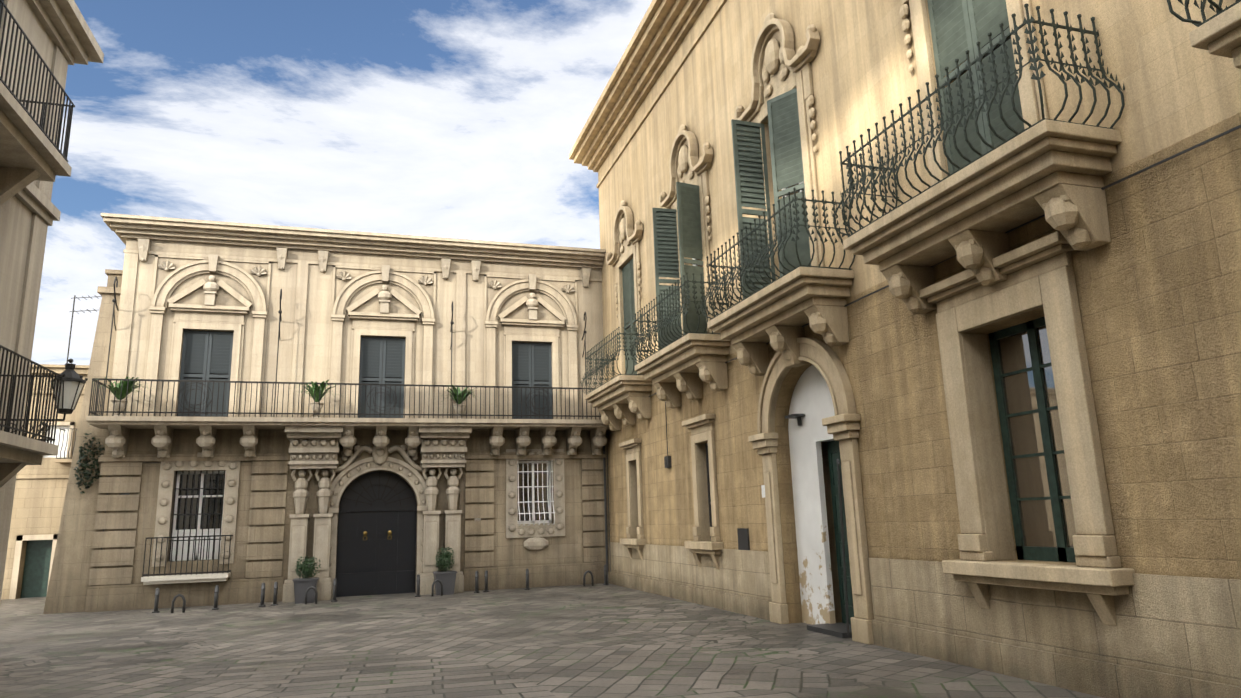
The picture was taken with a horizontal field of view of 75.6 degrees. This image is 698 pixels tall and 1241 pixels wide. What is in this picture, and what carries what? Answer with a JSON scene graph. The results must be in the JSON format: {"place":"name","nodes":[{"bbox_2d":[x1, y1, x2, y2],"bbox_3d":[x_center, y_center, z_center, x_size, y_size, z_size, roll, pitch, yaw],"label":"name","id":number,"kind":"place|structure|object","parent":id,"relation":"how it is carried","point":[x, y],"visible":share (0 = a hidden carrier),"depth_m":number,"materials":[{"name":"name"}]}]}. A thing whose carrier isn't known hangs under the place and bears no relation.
{"place":"outdoors","nodes":[
{"label":"outdoors","id":0,"kind":"place"},
{"bbox_2d":[1,364,88,599],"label":"building wall","id":1,"kind":"structure","parent":0,"point":[39,498],"depth_m":23.22,"materials":[{"name":"beige stone"}]},
{"bbox_2d":[20,540,52,597],"bbox_3d":[-16.826,6.333,23.207,0.850,1.650,0.220,2,-13,-17],"label":"door","id":2,"kind":"structure","parent":1,"relation":"in","point":[36,569],"depth_m":23.08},
{"bbox_2d":[9,422,74,598],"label":"building trim","id":3,"kind":"structure","parent":1,"relation":"attached to","point":[20,539],"depth_m":22.87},
{"bbox_2d":[42,426,69,457],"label":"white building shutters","id":4,"kind":"object","parent":1,"relation":"attached to","point":[61,440],"visible":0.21,"depth_m":23.71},
{"bbox_2d":[56,295,101,458],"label":"building antennas","id":5,"kind":"object","parent":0,"point":[72,311],"visible":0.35,"depth_m":25.47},
{"bbox_2d":[43,269,122,613],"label":"building side wall","id":6,"kind":"structure","parent":0,"point":[68,581],"depth_m":18.48,"materials":[{"name":"beige stone"}]},
{"bbox_2d":[74,433,104,493],"bbox_3d":[-12.323,2.658,18.631,0.669,1.401,0.293,2,-13,-17],"label":"ivy on pier","id":7,"kind":"object","parent":6,"relation":"attached to","point":[85,472],"visible":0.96,"depth_m":18.59,"materials":[{"name":"green plant"}]},
{"bbox_2d":[31,0,651,364],"label":"sky","id":8,"kind":"structure","parent":0,"point":[456,119],"materials":[{"name":"blue"}]},
{"bbox_2d":[86,213,609,430],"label":"building facade","id":9,"kind":"structure","parent":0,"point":[330,319],"depth_m":20.85,"materials":[{"name":"beige stone"}]},
{"bbox_2d":[111,400,465,418],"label":"plant pots","id":10,"kind":"object","parent":9,"relation":"on","point":[461,407],"visible":0.65,"depth_m":19.53,"materials":[{"name":"ceramic"}]},
{"bbox_2d":[93,376,483,403],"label":"potted plants","id":11,"kind":"object","parent":10,"relation":"in","point":[315,387],"visible":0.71,"depth_m":19.50,"materials":[{"name":"green plant"}]},
{"bbox_2d":[88,277,600,576],"bbox_3d":[-5.576,1.937,20.559,13.735,7.016,1.335,2,-13,-17],"label":"wrought-iron railing","id":12,"kind":"object","parent":9,"relation":"attached to","point":[98,384],"visible":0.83,"depth_m":19.14,"materials":[{"name":"black metal"}]},
{"bbox_2d":[105,238,606,602],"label":"stone ornaments","id":13,"kind":"object","parent":9,"relation":"attached to","point":[316,448],"visible":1,"depth_m":20.07},
{"bbox_2d":[178,330,551,418],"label":"window shutters","id":14,"kind":"object","parent":9,"relation":"attached to","point":[197,350],"visible":0.83,"depth_m":20.96,"materials":[{"name":"grey wood"}]},
{"bbox_2d":[183,344,548,408],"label":"palazzo interiors","id":15,"kind":"object","parent":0,"point":[362,377],"depth_m":21.32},
{"bbox_2d":[0,583,1102,697],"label":"stone pavement","id":16,"kind":"structure","parent":0,"point":[595,641],"depth_m":10.57,"materials":[{"name":"stone"}]},
{"bbox_2d":[0,0,103,603],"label":"building wall","id":17,"kind":"structure","parent":16,"relation":"on","point":[33,161],"depth_m":11.87,"materials":[{"name":"beige stone"}]},
{"bbox_2d":[0,0,87,443],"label":"balcony railings","id":18,"kind":"object","parent":17,"relation":"attached to","point":[69,373],"visible":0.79,"depth_m":10.68,"materials":[{"name":"black metal"}]},
{"bbox_2d":[53,380,83,408],"bbox_3d":[-8.207,0.695,11.855,0.400,0.400,0.346,2,-13,-17],"label":"lantern glass","id":19,"kind":"object","parent":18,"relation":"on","point":[70,388],"visible":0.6,"depth_m":11.76,"materials":[{"name":"grey"}]},
{"bbox_2d":[85,429,608,611],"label":"stone wall","id":20,"kind":"structure","parent":16,"relation":"on","point":[266,509],"depth_m":19.58,"materials":[{"name":"beige stone"}]},
{"bbox_2d":[141,573,230,584],"bbox_3d":[-10.046,5.318,18.521,1.790,0.170,0.360,2,-13,-17],"label":"stone ledge","id":21,"kind":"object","parent":20,"relation":"attached to","point":[170,579],"depth_m":18.38,"materials":[{"name":"white stone"}]},
{"bbox_2d":[101,446,607,582],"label":"palazzo pipes and cables","id":22,"kind":"object","parent":20,"relation":"attached to","point":[605,505],"visible":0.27,"depth_m":21.84,"materials":[{"name":"metal"}]},
{"bbox_2d":[170,460,554,560],"bbox_3d":[-6.214,3.999,20.266,9.210,2.280,0.569,2,-13,-17],"label":"white palazzo joinery","id":23,"kind":"object","parent":20,"relation":"in","point":[217,531],"visible":0.81,"depth_m":19.33,"materials":[{"name":"white wood"}]},
{"bbox_2d":[176,463,548,529],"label":"window panes","id":24,"kind":"structure","parent":23,"relation":"in","point":[528,478],"depth_m":19.53,"materials":[{"name":"glass"}]},
{"bbox_2d":[336,471,416,596],"bbox_3d":[-6.226,4.688,20.495,1.930,3.090,0.130,2,-13,-17],"label":"arched door","id":25,"kind":"structure","parent":20,"relation":"in","point":[377,562],"depth_m":20.43,"materials":[{"name":"black wood"}]},
{"bbox_2d":[363,530,391,539],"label":"door knockers","id":26,"kind":"object","parent":25,"relation":"attached to","point":[365,532],"visible":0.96,"depth_m":20.45,"materials":[{"name":"gold metal"}]},
{"bbox_2d":[293,571,456,603],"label":"plant pots","id":27,"kind":"object","parent":16,"relation":"on","point":[446,578],"visible":0.96,"depth_m":18.71,"materials":[{"name":"grey stone"}]},
{"bbox_2d":[295,546,454,578],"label":"potted shrubs","id":28,"kind":"object","parent":27,"relation":"in","point":[306,563],"visible":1,"depth_m":18.92,"materials":[{"name":"green plant"}]},
{"bbox_2d":[152,564,608,612],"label":"bollards","id":29,"kind":"object","parent":16,"relation":"on","point":[157,594],"visible":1,"depth_m":18.28,"materials":[{"name":"grey metal"}]},
{"bbox_2d":[569,0,1240,623],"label":"building wall","id":30,"kind":"structure","parent":16,"relation":"on","point":[685,62],"depth_m":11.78,"materials":[{"name":"beige stone"}]},
{"bbox_2d":[692,182,802,497],"bbox_3d":[2.251,-0.518,14.488,0.395,6.350,5.240,2,-13,-17],"label":"white building joinery","id":31,"kind":"object","parent":30,"relation":"attached to","point":[763,490],"visible":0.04,"depth_m":13.20,"materials":[{"name":"white paint"}]},
{"bbox_2d":[695,183,799,515],"bbox_3d":[1.823,0.274,16.343,0.100,7.100,9.280,2,-13,-17],"label":"building glass","id":32,"kind":"object","parent":31,"relation":"in","point":[786,196],"depth_m":13.54,"materials":[{"name":"grey glass"}]},
{"bbox_2d":[788,365,835,624],"bbox_3d":[3.214,2.150,12.076,0.250,3.970,2.000,2,-13,-17],"label":"whitewashed doorway wall","id":33,"kind":"structure","parent":30,"relation":"in","point":[811,399],"depth_m":12.42,"materials":[{"name":"white paint"}]},
{"bbox_2d":[622,0,1024,373],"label":"window shutters","id":34,"kind":"object","parent":30,"relation":"attached to","point":[959,28],"visible":0.5,"depth_m":12.73,"materials":[{"name":"green wood"}]},
{"bbox_2d":[827,441,853,623],"bbox_3d":[3.390,2.669,11.753,0.070,2.690,0.850,2,-13,-17],"label":"door","id":35,"kind":"structure","parent":30,"relation":"attached to","point":[833,451],"depth_m":11.99,"materials":[{"name":"paint"}]},
{"bbox_2d":[585,0,1240,644],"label":"stone trim","id":36,"kind":"structure","parent":30,"relation":"attached to","point":[1053,172],"depth_m":8.94,"materials":[{"name":"beige stone"}]},
{"bbox_2d":[580,0,1240,394],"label":"balcony railings","id":37,"kind":"object","parent":36,"relation":"on","point":[732,276],"visible":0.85,"depth_m":9.17,"materials":[{"name":"black metal"}]},
{"bbox_2d":[606,125,1240,637],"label":"grey building fittings","id":38,"kind":"object","parent":30,"relation":"attached to","point":[840,629],"visible":0.62,"depth_m":11.09,"materials":[{"name":"grey metal"}]},
{"bbox_2d":[608,542,1240,697],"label":"wall base","id":39,"kind":"object","parent":30,"relation":"attached to","point":[1168,636],"visible":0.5,"depth_m":7.86,"materials":[{"name":"beige stone"}]},
{"bbox_2d":[989,316,1075,562],"bbox_3d":[4.415,0.916,8.259,0.060,2.480,1.200,2,-13,-17],"label":"window frame","id":40,"kind":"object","parent":30,"relation":"attached to","point":[1062,551],"depth_m":8.41,"materials":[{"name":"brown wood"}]},
{"bbox_2d":[998,326,1076,547],"bbox_3d":[4.425,0.916,8.262,0.020,2.480,1.200,2,-13,-17],"label":"window glass","id":41,"kind":"object","parent":40,"relation":"in","point":[1037,521],"depth_m":8.45,"materials":[{"name":"glass"}]},
{"bbox_2d":[981,27,1010,58],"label":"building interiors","id":42,"kind":"object","parent":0,"point":[997,46],"depth_m":9.35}
]}

